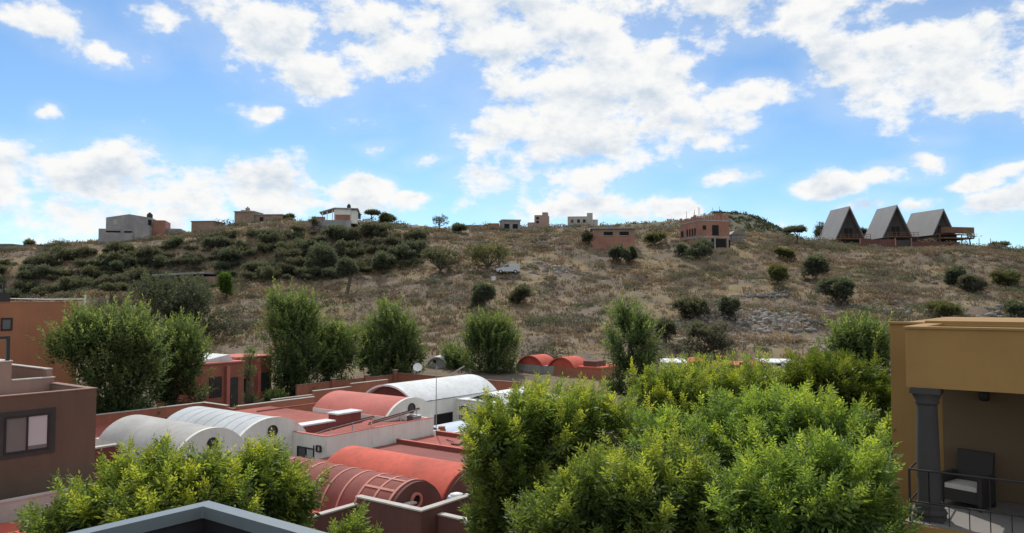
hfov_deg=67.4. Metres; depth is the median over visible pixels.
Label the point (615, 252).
prickly pear
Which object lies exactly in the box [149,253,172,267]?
thorn bush
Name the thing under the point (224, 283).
tree
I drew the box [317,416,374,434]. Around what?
solar collector
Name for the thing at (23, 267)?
thorn bush
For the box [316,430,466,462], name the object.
flat roofed house
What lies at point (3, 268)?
thorn bush
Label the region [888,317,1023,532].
balcony house
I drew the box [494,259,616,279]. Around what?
rubble
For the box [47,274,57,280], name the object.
thorn bush
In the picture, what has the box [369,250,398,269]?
shrub
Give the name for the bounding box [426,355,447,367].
vaulted house
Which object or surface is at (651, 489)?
ash tree
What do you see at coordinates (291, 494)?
ash tree
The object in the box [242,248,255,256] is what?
thorn bush
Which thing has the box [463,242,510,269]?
shrub
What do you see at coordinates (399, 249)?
thorn bush
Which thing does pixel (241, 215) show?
hill house
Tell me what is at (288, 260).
thorn bush
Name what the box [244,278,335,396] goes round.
ash tree
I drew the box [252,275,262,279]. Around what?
thorn bush
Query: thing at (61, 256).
thorn bush
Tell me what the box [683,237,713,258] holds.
tree
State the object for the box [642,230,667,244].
shrub
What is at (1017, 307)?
shrub
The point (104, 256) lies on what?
thorn bush
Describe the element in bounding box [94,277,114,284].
thorn bush
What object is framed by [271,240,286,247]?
thorn bush
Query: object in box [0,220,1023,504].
ground
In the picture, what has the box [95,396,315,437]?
boundary wall
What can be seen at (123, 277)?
thorn bush
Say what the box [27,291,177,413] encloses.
ash tree
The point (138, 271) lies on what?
thorn bush
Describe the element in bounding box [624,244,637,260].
prickly pear
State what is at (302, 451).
window
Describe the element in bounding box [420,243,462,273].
shrub
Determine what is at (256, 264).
thorn bush
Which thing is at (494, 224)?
ruined house
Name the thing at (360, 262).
thorn bush
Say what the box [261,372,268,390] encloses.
window
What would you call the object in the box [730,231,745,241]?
shed
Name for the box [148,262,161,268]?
thorn bush
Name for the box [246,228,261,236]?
thorn bush
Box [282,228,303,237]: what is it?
thorn bush
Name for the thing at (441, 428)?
clay pot
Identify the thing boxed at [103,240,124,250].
thorn bush
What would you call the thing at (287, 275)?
thorn bush
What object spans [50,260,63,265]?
thorn bush
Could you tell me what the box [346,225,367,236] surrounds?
thorn bush
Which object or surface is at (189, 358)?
ash tree
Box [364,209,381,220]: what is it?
umbrella tree
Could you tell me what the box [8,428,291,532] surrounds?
ash tree
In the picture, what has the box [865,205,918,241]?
cabin
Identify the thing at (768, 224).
brush
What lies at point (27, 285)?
thorn bush
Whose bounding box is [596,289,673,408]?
ash tree
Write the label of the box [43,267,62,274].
thorn bush
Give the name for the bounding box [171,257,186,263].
thorn bush
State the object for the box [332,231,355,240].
thorn bush
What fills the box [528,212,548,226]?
hill house
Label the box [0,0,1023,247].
sky
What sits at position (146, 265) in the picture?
thorn bush
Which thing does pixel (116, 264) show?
thorn bush
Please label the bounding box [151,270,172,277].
thorn bush
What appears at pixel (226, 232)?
thorn bush
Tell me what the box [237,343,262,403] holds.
ash tree
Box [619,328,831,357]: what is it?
rubble
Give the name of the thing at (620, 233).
window
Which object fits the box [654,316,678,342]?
shrub
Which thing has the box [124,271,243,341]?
mesquite tree
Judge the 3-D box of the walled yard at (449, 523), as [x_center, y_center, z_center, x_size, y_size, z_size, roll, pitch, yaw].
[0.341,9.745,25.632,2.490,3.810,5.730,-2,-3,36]
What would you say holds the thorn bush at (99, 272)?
on the ground at (656, 294)
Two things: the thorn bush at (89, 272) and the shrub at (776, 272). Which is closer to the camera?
the shrub at (776, 272)
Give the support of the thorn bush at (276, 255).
on the ground at (656, 294)
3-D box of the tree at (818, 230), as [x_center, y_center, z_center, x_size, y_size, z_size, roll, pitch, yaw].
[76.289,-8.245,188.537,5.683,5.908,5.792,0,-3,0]
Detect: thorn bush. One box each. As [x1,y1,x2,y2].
[0,259,10,264]
[0,265,7,271]
[1,287,21,299]
[11,279,37,291]
[15,269,43,279]
[18,262,51,274]
[25,253,55,264]
[31,287,47,292]
[36,258,57,265]
[39,290,50,294]
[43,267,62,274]
[43,284,59,293]
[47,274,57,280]
[49,245,87,259]
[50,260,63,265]
[55,253,73,259]
[55,283,74,291]
[57,275,93,290]
[59,269,72,275]
[69,274,87,279]
[73,258,95,267]
[79,265,97,274]
[80,268,94,277]
[83,247,98,254]
[85,264,107,270]
[88,258,109,266]
[94,269,108,276]
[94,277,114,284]
[96,257,110,265]
[98,252,119,261]
[101,271,134,283]
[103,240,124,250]
[104,271,118,275]
[107,259,135,271]
[108,240,134,251]
[108,249,125,253]
[108,250,138,264]
[123,256,148,264]
[123,266,152,279]
[126,250,143,258]
[133,244,166,261]
[136,264,149,269]
[139,275,156,281]
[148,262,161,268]
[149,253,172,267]
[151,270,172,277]
[155,244,168,249]
[160,279,181,288]
[161,235,184,247]
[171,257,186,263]
[184,255,204,263]
[187,253,202,258]
[201,236,229,248]
[209,244,239,260]
[210,260,230,270]
[216,235,230,245]
[217,247,242,259]
[217,269,237,275]
[221,230,237,234]
[231,244,252,250]
[231,260,240,266]
[235,239,248,247]
[239,262,256,271]
[240,270,259,279]
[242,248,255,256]
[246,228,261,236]
[246,260,277,269]
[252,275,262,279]
[254,265,281,279]
[255,242,274,252]
[257,231,280,241]
[259,228,278,235]
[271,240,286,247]
[272,248,301,259]
[274,241,299,250]
[274,246,298,256]
[275,262,296,273]
[278,254,303,265]
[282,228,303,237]
[282,273,292,278]
[289,236,315,249]
[290,224,306,231]
[290,254,314,266]
[290,264,314,275]
[296,266,321,276]
[299,272,313,279]
[305,259,327,267]
[310,235,325,241]
[320,223,345,238]
[321,265,340,277]
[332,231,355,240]
[335,238,359,248]
[336,226,351,239]
[336,245,366,257]
[344,234,359,240]
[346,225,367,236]
[353,258,366,268]
[360,221,394,230]
[365,221,388,232]
[365,242,390,252]
[371,229,390,238]
[373,233,400,245]
[387,242,415,259]
[400,238,426,250]
[400,260,412,265]
[402,228,426,239]
[411,257,423,263]
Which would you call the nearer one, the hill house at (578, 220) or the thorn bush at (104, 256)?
the thorn bush at (104, 256)
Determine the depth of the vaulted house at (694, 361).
77.87 m
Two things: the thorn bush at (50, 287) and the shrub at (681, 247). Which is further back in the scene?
the shrub at (681, 247)
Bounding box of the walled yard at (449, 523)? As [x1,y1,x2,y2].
[437,512,470,532]
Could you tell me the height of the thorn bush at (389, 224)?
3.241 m
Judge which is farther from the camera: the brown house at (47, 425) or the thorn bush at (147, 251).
the thorn bush at (147, 251)
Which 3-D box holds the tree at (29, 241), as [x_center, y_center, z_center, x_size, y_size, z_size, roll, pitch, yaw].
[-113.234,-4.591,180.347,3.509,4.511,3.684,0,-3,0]
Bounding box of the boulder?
[983,312,997,316]
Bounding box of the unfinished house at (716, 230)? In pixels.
[679,207,729,248]
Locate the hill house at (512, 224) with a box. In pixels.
[499,219,520,230]
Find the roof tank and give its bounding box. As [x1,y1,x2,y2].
[327,409,362,424]
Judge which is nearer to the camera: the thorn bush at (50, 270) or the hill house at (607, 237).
the thorn bush at (50, 270)
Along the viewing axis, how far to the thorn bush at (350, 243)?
146.88 m
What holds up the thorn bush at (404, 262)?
on the ground at (656, 294)
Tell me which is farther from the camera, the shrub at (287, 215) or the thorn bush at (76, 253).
the shrub at (287, 215)
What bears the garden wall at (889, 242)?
on the ground at (656, 294)
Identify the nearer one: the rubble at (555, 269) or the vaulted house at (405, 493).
the vaulted house at (405, 493)
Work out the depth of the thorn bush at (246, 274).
134.75 m
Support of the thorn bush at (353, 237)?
on the ground at (656, 294)
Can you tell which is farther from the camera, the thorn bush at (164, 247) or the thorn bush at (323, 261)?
the thorn bush at (164, 247)
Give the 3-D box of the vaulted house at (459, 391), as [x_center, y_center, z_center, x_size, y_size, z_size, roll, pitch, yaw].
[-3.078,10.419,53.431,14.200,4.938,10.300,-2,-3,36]
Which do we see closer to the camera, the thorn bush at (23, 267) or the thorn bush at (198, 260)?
the thorn bush at (23, 267)
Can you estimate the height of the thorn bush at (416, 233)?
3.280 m
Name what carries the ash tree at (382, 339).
on the ground at (656, 294)
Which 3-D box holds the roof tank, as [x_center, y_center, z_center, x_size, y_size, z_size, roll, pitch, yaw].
[-9.700,8.727,44.589,1.010,0.650,1.860,-2,-3,36]
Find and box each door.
[230,377,237,406]
[244,378,248,398]
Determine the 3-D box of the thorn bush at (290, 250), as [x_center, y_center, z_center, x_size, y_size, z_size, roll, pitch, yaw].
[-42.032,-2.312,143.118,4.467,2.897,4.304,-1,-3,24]
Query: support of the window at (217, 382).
in the red house at (229, 382)
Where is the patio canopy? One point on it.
(451, 427)
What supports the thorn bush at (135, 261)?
on the ground at (656, 294)
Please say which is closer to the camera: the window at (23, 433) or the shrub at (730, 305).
the window at (23, 433)
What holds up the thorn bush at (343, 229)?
on the ground at (656, 294)
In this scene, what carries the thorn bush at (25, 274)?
on the ground at (656, 294)
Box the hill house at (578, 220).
[568,213,597,225]
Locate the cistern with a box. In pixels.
[536,241,547,247]
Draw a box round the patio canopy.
[433,421,467,431]
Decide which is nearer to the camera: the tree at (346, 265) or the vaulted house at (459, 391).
the vaulted house at (459, 391)
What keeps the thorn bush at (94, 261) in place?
on the ground at (656, 294)
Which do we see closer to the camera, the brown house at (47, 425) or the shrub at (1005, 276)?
the brown house at (47, 425)
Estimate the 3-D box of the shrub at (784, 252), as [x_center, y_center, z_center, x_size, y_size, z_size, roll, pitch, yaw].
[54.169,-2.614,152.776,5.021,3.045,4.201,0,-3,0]
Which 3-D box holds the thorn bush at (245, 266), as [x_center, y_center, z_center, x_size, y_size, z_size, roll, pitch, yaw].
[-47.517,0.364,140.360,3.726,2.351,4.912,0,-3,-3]
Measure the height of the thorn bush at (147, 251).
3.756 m
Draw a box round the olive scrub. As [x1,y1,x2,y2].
[0,215,1023,358]
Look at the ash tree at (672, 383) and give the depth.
26.20 m
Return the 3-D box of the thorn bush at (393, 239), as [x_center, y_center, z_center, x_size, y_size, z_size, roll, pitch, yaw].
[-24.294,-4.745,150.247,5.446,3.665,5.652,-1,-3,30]
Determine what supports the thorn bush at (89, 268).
on the ground at (656, 294)
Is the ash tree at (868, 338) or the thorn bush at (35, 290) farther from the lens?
the thorn bush at (35, 290)
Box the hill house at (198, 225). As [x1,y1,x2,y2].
[190,221,224,232]
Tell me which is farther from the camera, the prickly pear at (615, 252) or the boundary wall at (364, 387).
the prickly pear at (615, 252)
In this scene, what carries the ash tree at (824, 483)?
on the ground at (656, 294)
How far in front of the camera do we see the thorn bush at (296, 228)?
152.44 m
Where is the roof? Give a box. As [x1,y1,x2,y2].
[69,500,325,532]
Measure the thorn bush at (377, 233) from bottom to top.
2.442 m
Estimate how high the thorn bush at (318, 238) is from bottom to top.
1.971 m
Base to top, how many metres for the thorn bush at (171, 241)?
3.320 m
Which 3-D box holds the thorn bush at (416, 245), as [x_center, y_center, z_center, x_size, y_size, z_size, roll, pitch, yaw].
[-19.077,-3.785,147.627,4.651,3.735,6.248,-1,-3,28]
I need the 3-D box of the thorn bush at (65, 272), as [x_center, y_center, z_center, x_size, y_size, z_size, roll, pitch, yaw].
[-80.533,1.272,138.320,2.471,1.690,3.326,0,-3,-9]
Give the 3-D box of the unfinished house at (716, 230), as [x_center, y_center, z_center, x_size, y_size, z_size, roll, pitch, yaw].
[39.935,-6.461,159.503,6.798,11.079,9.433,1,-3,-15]
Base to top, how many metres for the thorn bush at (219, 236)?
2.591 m
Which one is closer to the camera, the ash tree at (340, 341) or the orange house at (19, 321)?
the orange house at (19, 321)
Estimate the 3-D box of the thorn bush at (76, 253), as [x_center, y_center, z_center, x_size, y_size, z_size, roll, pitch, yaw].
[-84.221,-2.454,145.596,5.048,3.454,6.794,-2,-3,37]
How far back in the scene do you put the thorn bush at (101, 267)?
140.16 m
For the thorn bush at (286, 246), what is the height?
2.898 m
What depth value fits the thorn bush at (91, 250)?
147.71 m
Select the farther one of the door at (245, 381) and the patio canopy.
the door at (245, 381)
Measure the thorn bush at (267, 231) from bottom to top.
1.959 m
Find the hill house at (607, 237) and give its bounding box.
[590,227,635,248]
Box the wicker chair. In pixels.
[941,448,995,512]
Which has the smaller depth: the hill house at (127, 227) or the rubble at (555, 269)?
the rubble at (555, 269)
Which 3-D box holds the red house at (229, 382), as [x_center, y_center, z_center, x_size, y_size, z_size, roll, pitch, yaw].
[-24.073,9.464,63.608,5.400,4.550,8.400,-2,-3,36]
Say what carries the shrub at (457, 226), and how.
on the ground at (656, 294)
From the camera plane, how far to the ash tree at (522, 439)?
18.13 m
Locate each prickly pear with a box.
[608,244,630,264]
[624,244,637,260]
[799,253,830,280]
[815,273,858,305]
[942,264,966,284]
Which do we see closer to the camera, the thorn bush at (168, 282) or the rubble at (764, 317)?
the rubble at (764, 317)
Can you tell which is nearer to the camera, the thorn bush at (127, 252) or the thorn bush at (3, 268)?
the thorn bush at (3, 268)
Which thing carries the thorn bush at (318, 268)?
on the ground at (656, 294)
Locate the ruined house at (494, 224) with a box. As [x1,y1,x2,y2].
[466,223,498,228]
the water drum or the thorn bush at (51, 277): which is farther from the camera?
the thorn bush at (51, 277)
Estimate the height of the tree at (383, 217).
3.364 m
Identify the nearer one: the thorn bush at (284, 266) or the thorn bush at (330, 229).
the thorn bush at (284, 266)
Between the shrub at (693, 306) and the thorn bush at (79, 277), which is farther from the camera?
the thorn bush at (79, 277)
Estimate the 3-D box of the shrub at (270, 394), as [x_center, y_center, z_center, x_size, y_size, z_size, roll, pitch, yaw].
[-18.921,10.620,61.511,2.299,1.863,2.270,0,-3,0]
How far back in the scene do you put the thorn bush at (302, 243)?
146.82 m
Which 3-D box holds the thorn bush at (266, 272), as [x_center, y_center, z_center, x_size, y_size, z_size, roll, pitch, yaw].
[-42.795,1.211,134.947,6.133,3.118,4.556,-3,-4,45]
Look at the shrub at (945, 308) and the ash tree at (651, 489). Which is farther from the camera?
the shrub at (945, 308)
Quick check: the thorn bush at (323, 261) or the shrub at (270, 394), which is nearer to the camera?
the shrub at (270, 394)
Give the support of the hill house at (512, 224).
on the ground at (656, 294)
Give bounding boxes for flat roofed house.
[0,484,89,532]
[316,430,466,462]
[660,358,686,373]
[721,361,763,368]
[755,358,792,371]
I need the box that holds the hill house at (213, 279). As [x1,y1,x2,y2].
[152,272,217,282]
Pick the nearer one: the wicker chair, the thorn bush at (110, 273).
the wicker chair
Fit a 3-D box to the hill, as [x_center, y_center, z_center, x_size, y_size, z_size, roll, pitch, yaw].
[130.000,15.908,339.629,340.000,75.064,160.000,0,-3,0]
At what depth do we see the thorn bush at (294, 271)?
137.47 m
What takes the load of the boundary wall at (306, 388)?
on the ground at (656, 294)
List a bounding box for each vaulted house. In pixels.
[94,390,438,482]
[288,446,475,532]
[366,374,548,429]
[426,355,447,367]
[516,354,621,379]
[687,357,711,368]
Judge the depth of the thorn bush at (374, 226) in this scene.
153.02 m
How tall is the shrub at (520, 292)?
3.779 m
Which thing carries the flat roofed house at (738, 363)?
on the ground at (656, 294)
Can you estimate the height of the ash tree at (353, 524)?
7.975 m
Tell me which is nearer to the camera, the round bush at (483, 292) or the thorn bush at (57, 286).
the round bush at (483, 292)
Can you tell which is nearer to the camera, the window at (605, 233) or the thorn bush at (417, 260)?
the thorn bush at (417, 260)
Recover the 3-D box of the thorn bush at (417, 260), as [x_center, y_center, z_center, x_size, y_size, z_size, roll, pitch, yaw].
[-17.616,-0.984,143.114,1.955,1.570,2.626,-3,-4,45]
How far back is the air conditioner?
43.79 m
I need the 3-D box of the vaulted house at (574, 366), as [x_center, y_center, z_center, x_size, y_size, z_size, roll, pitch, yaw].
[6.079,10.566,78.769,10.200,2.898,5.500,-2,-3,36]
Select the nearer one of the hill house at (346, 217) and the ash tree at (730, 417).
the ash tree at (730, 417)
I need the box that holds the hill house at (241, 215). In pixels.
[234,210,283,222]
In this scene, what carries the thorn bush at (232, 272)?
on the ground at (656, 294)
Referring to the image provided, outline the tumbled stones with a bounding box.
[705,290,791,300]
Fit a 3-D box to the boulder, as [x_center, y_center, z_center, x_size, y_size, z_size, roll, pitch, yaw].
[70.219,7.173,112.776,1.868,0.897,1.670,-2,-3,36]
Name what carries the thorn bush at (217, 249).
on the ground at (656, 294)
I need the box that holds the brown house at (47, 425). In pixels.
[0,336,97,499]
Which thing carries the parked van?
on the ground at (656, 294)
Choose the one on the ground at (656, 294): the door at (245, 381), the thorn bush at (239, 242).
the thorn bush at (239, 242)
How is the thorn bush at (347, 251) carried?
on the ground at (656, 294)
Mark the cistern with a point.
(545, 243)
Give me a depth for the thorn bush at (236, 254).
143.04 m
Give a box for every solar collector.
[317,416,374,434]
[368,408,419,425]
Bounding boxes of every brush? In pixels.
[0,217,1023,358]
[600,210,795,236]
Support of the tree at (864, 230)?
on the ground at (656, 294)
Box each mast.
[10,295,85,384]
[436,365,437,430]
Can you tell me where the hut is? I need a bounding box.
[0,244,22,247]
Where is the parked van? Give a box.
[495,263,519,272]
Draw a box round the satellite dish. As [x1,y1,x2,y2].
[413,363,421,373]
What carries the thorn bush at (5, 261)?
on the ground at (656, 294)
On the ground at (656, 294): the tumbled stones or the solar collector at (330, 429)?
the tumbled stones
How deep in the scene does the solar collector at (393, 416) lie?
42.65 m
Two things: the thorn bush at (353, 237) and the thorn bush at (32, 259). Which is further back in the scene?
the thorn bush at (353, 237)
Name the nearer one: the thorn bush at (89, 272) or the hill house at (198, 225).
the thorn bush at (89, 272)
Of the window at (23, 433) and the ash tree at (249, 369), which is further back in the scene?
the ash tree at (249, 369)
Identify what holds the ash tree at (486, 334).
on the ground at (656, 294)
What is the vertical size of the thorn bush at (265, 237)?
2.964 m
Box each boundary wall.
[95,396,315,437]
[270,379,387,405]
[296,369,520,395]
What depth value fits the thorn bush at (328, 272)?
134.88 m
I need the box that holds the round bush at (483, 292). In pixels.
[467,280,497,309]
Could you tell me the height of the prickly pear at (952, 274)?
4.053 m
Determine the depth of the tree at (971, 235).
173.83 m
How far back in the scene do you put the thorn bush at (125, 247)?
146.96 m
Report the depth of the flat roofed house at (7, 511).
24.00 m
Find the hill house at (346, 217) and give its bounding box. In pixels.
[309,207,358,228]
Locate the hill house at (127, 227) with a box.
[98,214,183,242]
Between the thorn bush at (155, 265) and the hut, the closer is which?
the thorn bush at (155, 265)
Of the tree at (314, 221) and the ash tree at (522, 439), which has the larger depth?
the tree at (314, 221)
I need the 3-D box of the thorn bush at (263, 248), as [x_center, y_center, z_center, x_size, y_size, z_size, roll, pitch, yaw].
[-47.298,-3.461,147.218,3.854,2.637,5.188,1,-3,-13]
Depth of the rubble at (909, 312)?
115.28 m
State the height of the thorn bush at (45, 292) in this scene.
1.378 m
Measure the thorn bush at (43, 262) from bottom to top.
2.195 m
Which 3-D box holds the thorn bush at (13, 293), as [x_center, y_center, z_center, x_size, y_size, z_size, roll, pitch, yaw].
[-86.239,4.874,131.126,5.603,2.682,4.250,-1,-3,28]
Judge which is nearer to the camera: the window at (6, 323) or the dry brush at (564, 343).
the window at (6, 323)
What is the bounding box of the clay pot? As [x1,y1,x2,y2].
[438,426,445,430]
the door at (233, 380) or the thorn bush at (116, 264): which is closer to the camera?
the door at (233, 380)
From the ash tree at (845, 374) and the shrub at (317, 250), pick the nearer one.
the ash tree at (845, 374)
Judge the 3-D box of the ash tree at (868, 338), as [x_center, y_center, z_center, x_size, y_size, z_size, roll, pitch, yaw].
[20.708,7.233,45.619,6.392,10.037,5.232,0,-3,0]
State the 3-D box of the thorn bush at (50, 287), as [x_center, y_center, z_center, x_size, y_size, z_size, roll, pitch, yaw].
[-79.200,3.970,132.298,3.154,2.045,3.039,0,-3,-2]
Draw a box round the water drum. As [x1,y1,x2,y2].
[447,492,462,498]
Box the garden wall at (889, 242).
[859,238,959,246]
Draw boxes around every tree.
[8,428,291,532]
[22,238,36,246]
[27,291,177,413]
[97,282,130,304]
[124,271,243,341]
[138,307,222,405]
[216,271,234,299]
[227,427,333,528]
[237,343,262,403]
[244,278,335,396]
[304,313,370,384]
[307,216,322,230]
[327,500,383,532]
[334,256,359,292]
[350,293,432,376]
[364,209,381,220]
[377,211,397,222]
[432,215,448,228]
[438,333,476,369]
[452,302,526,374]
[456,371,656,532]
[499,410,742,532]
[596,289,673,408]
[614,374,896,475]
[619,346,786,432]
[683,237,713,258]
[699,417,927,532]
[765,342,891,434]
[781,224,807,243]
[802,304,893,379]
[813,221,823,236]
[859,226,867,235]
[962,229,976,245]
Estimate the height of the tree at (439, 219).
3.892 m
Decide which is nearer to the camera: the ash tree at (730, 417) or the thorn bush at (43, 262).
the ash tree at (730, 417)
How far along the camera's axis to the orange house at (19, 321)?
52.70 m
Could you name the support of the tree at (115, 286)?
on the ground at (656, 294)
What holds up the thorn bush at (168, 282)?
on the ground at (656, 294)
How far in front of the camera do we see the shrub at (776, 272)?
129.28 m
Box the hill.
[599,213,786,235]
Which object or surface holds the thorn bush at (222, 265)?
on the ground at (656, 294)
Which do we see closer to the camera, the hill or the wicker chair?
the wicker chair
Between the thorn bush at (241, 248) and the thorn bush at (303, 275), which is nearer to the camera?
the thorn bush at (303, 275)
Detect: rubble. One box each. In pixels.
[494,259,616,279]
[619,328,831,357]
[653,303,868,338]
[787,300,1004,317]
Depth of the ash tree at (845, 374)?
27.11 m
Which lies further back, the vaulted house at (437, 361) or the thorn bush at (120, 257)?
the thorn bush at (120, 257)
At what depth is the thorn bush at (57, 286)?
131.09 m
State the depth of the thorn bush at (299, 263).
140.35 m
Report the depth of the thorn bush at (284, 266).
137.13 m
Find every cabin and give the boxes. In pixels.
[819,206,870,243]
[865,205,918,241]
[907,209,973,243]
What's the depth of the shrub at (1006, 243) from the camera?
171.46 m
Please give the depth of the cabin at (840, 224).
179.07 m
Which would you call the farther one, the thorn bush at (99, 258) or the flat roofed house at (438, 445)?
the thorn bush at (99, 258)
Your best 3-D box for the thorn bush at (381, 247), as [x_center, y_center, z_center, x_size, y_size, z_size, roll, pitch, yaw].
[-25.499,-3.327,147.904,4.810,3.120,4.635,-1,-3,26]
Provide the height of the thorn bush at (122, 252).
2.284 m
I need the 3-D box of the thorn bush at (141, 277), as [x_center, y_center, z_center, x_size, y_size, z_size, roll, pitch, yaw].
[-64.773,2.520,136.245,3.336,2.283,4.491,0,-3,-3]
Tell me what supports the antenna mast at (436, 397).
attached to the flat roofed house at (438, 445)
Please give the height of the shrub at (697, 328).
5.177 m
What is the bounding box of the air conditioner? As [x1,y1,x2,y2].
[407,414,421,420]
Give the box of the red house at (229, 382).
[156,353,271,406]
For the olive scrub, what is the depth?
125.37 m
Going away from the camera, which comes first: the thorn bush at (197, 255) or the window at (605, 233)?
the thorn bush at (197, 255)
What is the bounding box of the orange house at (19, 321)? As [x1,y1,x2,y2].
[0,282,77,384]
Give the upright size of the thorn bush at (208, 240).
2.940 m
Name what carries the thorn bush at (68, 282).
on the ground at (656, 294)
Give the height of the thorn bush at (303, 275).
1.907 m
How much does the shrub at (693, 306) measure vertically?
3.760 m
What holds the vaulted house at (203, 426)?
on the ground at (656, 294)
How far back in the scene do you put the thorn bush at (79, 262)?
140.60 m
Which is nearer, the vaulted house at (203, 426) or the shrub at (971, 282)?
the vaulted house at (203, 426)
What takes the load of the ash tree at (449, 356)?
on the ground at (656, 294)
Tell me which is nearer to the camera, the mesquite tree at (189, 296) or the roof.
the roof
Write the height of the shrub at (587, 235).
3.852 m
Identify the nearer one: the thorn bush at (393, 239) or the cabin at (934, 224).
the thorn bush at (393, 239)
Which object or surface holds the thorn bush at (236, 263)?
on the ground at (656, 294)
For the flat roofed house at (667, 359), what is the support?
on the ground at (656, 294)
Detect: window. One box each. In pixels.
[0,318,12,330]
[0,407,55,459]
[209,376,221,397]
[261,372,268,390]
[297,446,313,458]
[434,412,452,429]
[603,232,612,235]
[619,232,629,235]
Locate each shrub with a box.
[262,387,287,401]
[283,212,295,219]
[304,240,339,268]
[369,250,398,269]
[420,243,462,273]
[450,222,467,231]
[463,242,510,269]
[507,282,531,303]
[581,229,595,245]
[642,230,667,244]
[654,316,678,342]
[670,295,710,319]
[673,243,687,254]
[677,316,735,357]
[717,295,741,317]
[766,263,789,284]
[772,246,797,258]
[923,299,968,316]
[957,272,989,293]
[988,240,1010,247]
[988,269,1023,284]
[1002,297,1023,317]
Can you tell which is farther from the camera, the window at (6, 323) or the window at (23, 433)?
the window at (6, 323)
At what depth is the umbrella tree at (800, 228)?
168.88 m

